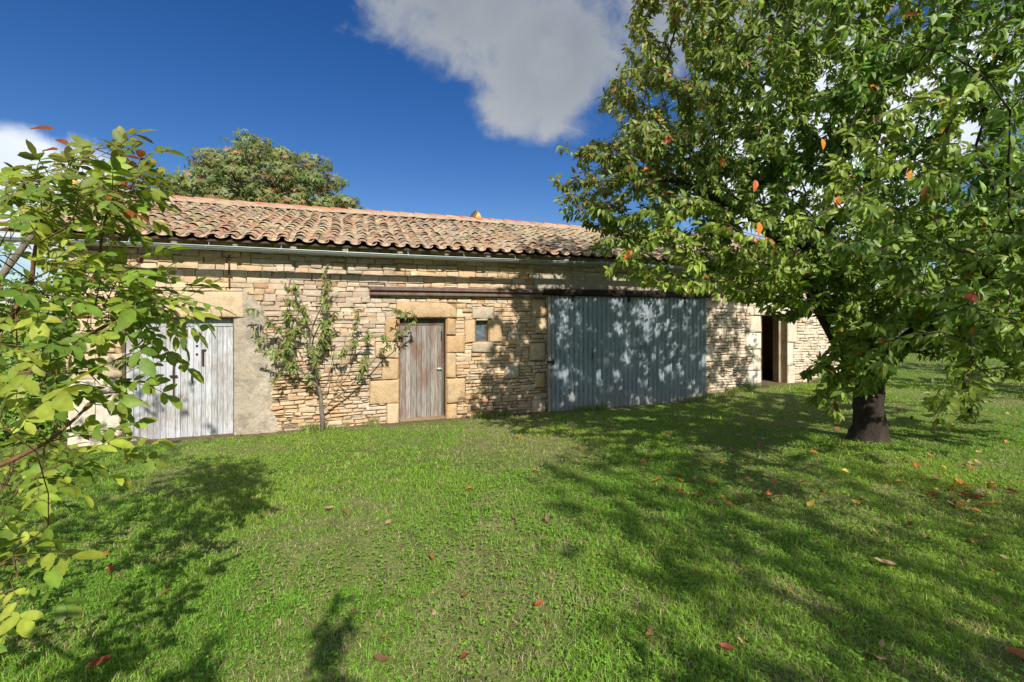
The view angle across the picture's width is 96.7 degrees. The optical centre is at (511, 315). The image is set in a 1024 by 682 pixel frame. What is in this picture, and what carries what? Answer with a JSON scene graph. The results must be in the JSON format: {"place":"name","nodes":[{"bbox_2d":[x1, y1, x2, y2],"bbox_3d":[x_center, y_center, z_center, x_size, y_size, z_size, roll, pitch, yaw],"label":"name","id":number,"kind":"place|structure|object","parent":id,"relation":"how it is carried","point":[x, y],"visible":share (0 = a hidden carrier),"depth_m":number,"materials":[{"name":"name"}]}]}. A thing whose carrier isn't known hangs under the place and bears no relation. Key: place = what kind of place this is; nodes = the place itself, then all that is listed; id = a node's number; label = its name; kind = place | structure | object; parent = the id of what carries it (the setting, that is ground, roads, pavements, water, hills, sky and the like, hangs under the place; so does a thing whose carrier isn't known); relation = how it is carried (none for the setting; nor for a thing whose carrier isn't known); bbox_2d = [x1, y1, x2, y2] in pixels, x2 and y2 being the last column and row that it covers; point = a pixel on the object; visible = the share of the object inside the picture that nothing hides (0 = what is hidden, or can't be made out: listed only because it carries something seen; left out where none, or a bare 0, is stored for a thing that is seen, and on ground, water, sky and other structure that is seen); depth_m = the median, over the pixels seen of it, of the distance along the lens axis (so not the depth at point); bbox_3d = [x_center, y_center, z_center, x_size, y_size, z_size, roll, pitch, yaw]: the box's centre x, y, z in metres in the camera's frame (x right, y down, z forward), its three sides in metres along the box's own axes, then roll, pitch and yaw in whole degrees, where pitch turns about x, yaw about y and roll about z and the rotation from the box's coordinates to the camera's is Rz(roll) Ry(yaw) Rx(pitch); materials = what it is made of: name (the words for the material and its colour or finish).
{"place":"outdoors","nodes":[
{"label":"outdoors","id":0,"kind":"place"},
{"bbox_2d":[0,317,1023,681],"bbox_3d":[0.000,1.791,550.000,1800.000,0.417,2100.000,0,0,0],"label":"lawn","id":1,"kind":"structure","parent":0,"point":[494,663],"depth_m":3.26,"materials":[{"name":"plant"}]},
{"bbox_2d":[0,408,60,443],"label":"leafy shrub","id":2,"kind":"object","parent":1,"relation":"on","point":[10,421],"visible":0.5,"depth_m":7.08,"materials":[{"name":"green plant"}]},
{"bbox_2d":[0,355,64,430],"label":"leafy shrub","id":3,"kind":"object","parent":1,"relation":"on","point":[27,398],"visible":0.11,"depth_m":7.81,"materials":[{"name":"green plant"}]},
{"bbox_2d":[0,331,65,415],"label":"leafy shrub","id":4,"kind":"object","parent":1,"relation":"on","point":[63,360],"visible":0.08,"depth_m":8.63,"materials":[{"name":"green plant"}]},
{"bbox_2d":[0,271,67,372],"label":"dark hedge","id":5,"kind":"object","parent":1,"relation":"on","point":[12,300],"visible":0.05,"depth_m":13.39,"materials":[{"name":"green plant"}]},
{"bbox_2d":[85,655,111,668],"bbox_3d":[-1.858,1.560,2.045,0.061,0.021,0.073,0,0,1],"label":"fallen leaf","id":6,"kind":"object","parent":1,"relation":"on","point":[96,662],"visible":1,"depth_m":2.05,"materials":[{"name":"red plant"}]},
{"bbox_2d":[106,563,113,572],"bbox_3d":[-2.512,1.575,2.845,0.035,0.030,0.060,7,11,-28],"label":"fallen leaf","id":7,"kind":"object","parent":1,"relation":"on","point":[110,566],"visible":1,"depth_m":2.85,"materials":[{"name":"brown plant"}]},
{"bbox_2d":[0,125,237,652],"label":"walnut tree","id":8,"kind":"object","parent":1,"relation":"on","point":[134,301],"visible":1,"depth_m":1.96,"materials":[{"name":"green plant"}]},
{"bbox_2d":[153,127,367,209],"bbox_3d":[-11.842,-3.259,22.276,9.410,10.918,9.892,0,0,-37],"label":"chestnut tree","id":9,"kind":"object","parent":1,"relation":"on","point":[278,183],"visible":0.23,"depth_m":19.61,"materials":[{"name":"green plant"}]},
{"bbox_2d":[243,265,417,430],"bbox_3d":[-3.048,0.596,7.874,2.837,2.964,0.533,0,0,-18],"label":"peach tree","id":10,"kind":"object","parent":1,"relation":"on","point":[278,355],"visible":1,"depth_m":7.74,"materials":[{"name":"green plant"}]},
{"bbox_2d":[373,654,388,661],"bbox_3d":[-0.605,1.576,2.097,0.076,0.015,0.036,6,3,4],"label":"fallen leaf","id":11,"kind":"object","parent":1,"relation":"on","point":[380,657],"visible":1,"depth_m":2.10,"materials":[{"name":"orange plant"}]},
{"bbox_2d":[0,191,840,446],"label":"stone barn","id":12,"kind":"structure","parent":1,"relation":"on","point":[517,316],"depth_m":8.87,"materials":[{"name":"stone"}]},
{"bbox_2d":[126,325,200,440],"bbox_3d":[-5.660,1.150,7.407,1.023,2.200,0.088,0,0,-19],"label":"door","id":13,"kind":"structure","parent":12,"relation":"in","point":[173,422],"depth_m":7.45,"materials":[{"name":"white paint"}]},
{"bbox_2d":[201,326,232,435],"bbox_3d":[-4.968,1.150,7.674,0.491,2.200,0.047,0,0,-19],"label":"door","id":14,"kind":"structure","parent":12,"relation":"in","point":[217,360],"depth_m":7.68,"materials":[{"name":"white paint"}]},
{"bbox_2d":[400,325,441,418],"bbox_3d":[-1.748,1.078,8.776,0.806,1.776,0.069,0,0,-19],"label":"door","id":15,"kind":"structure","parent":12,"relation":"in","point":[420,347],"depth_m":8.79,"materials":[{"name":"wood"}]},
{"bbox_2d":[476,321,486,340],"bbox_3d":[-0.639,0.300,9.202,0.248,0.418,0.050,0,0,-19],"label":"window","id":16,"kind":"structure","parent":12,"relation":"in","point":[481,326],"depth_m":9.20,"materials":[{"name":"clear glass"}]},
{"bbox_2d":[547,295,705,411],"bbox_3d":[2.679,0.815,10.132,4.164,2.630,0.131,0,0,-19],"label":"sliding door","id":17,"kind":"structure","parent":12,"relation":"in","point":[614,351],"depth_m":10.08,"materials":[{"name":"metal"}]},
{"bbox_2d":[460,652,468,658],"bbox_3d":[-0.219,1.575,2.106,0.033,0.020,0.070,-2,-9,30],"label":"fallen leaf","id":18,"kind":"object","parent":1,"relation":"on","point":[464,655],"visible":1,"depth_m":2.11,"materials":[{"name":"red plant"}]},
{"bbox_2d":[0,409,1023,681],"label":"clover","id":19,"kind":"object","parent":1,"relation":"on","point":[482,651],"visible":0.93,"depth_m":3.09,"materials":[{"name":"green plant"}]},
{"bbox_2d":[534,600,543,604],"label":"fallen leaf","id":20,"kind":"object","parent":1,"relation":"on","point":[539,602],"visible":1,"depth_m":2.50,"materials":[{"name":"red plant"}]},
{"bbox_2d":[545,514,549,522],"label":"fallen leaf","id":21,"kind":"object","parent":1,"relation":"on","point":[547,518],"visible":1,"depth_m":3.53,"materials":[{"name":"beige plant"}]},
{"bbox_2d":[720,642,734,649],"bbox_3d":[1.020,1.571,2.160,0.071,0.020,0.033,-3,13,19],"label":"fallen leaf","id":22,"kind":"object","parent":1,"relation":"on","point":[727,645],"visible":1,"depth_m":2.17,"materials":[{"name":"red plant"}]},
{"bbox_2d":[764,490,772,495],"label":"fallen leaf","id":23,"kind":"object","parent":1,"relation":"on","point":[767,492],"visible":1,"depth_m":4.00,"materials":[{"name":"orange plant"}]},
{"bbox_2d":[547,0,1023,443],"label":"cherry tree","id":24,"kind":"object","parent":1,"relation":"on","point":[950,304],"visible":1,"depth_m":4.46,"materials":[{"name":"green plant"}]},
{"bbox_2d":[807,499,814,505],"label":"fallen leaf","id":25,"kind":"object","parent":1,"relation":"on","point":[811,502],"visible":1,"depth_m":3.80,"materials":[{"name":"yellow plant"}]},
{"bbox_2d":[868,652,886,659],"bbox_3d":[1.692,1.579,2.111,0.074,0.032,0.105,5,-11,27],"label":"fallen leaf","id":26,"kind":"object","parent":1,"relation":"on","point":[881,658],"visible":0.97,"depth_m":2.09,"materials":[{"name":"beige plant"}]},
{"bbox_2d":[879,638,884,647],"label":"fallen leaf","id":27,"kind":"object","parent":1,"relation":"on","point":[881,642],"visible":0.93,"depth_m":2.19,"materials":[{"name":"brown plant"}]},
{"bbox_2d":[874,557,896,565],"bbox_3d":[2.352,1.548,2.867,0.084,0.038,0.100,0,0,-40],"label":"fallen leaf","id":28,"kind":"object","parent":1,"relation":"on","point":[886,561],"visible":1,"depth_m":2.88,"materials":[{"name":"beige plant"}]},
{"bbox_2d":[870,258,997,330],"bbox_3d":[30.398,-0.913,26.972,21.410,5.344,4.263,0,0,0],"label":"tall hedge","id":29,"kind":"object","parent":1,"relation":"on","point":[935,262],"visible":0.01,"depth_m":27.00,"materials":[{"name":"green plant"}]},
{"bbox_2d":[1005,647,1023,658],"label":"fallen leaf","id":30,"kind":"object","parent":1,"relation":"on","point":[1017,651],"visible":1,"depth_m":2.12,"materials":[{"name":"brown plant"}]},
{"bbox_2d":[0,0,1023,316],"label":"sky","id":31,"kind":"structure","parent":0,"point":[440,107],"materials":[{"name":"blue"}]}
]}

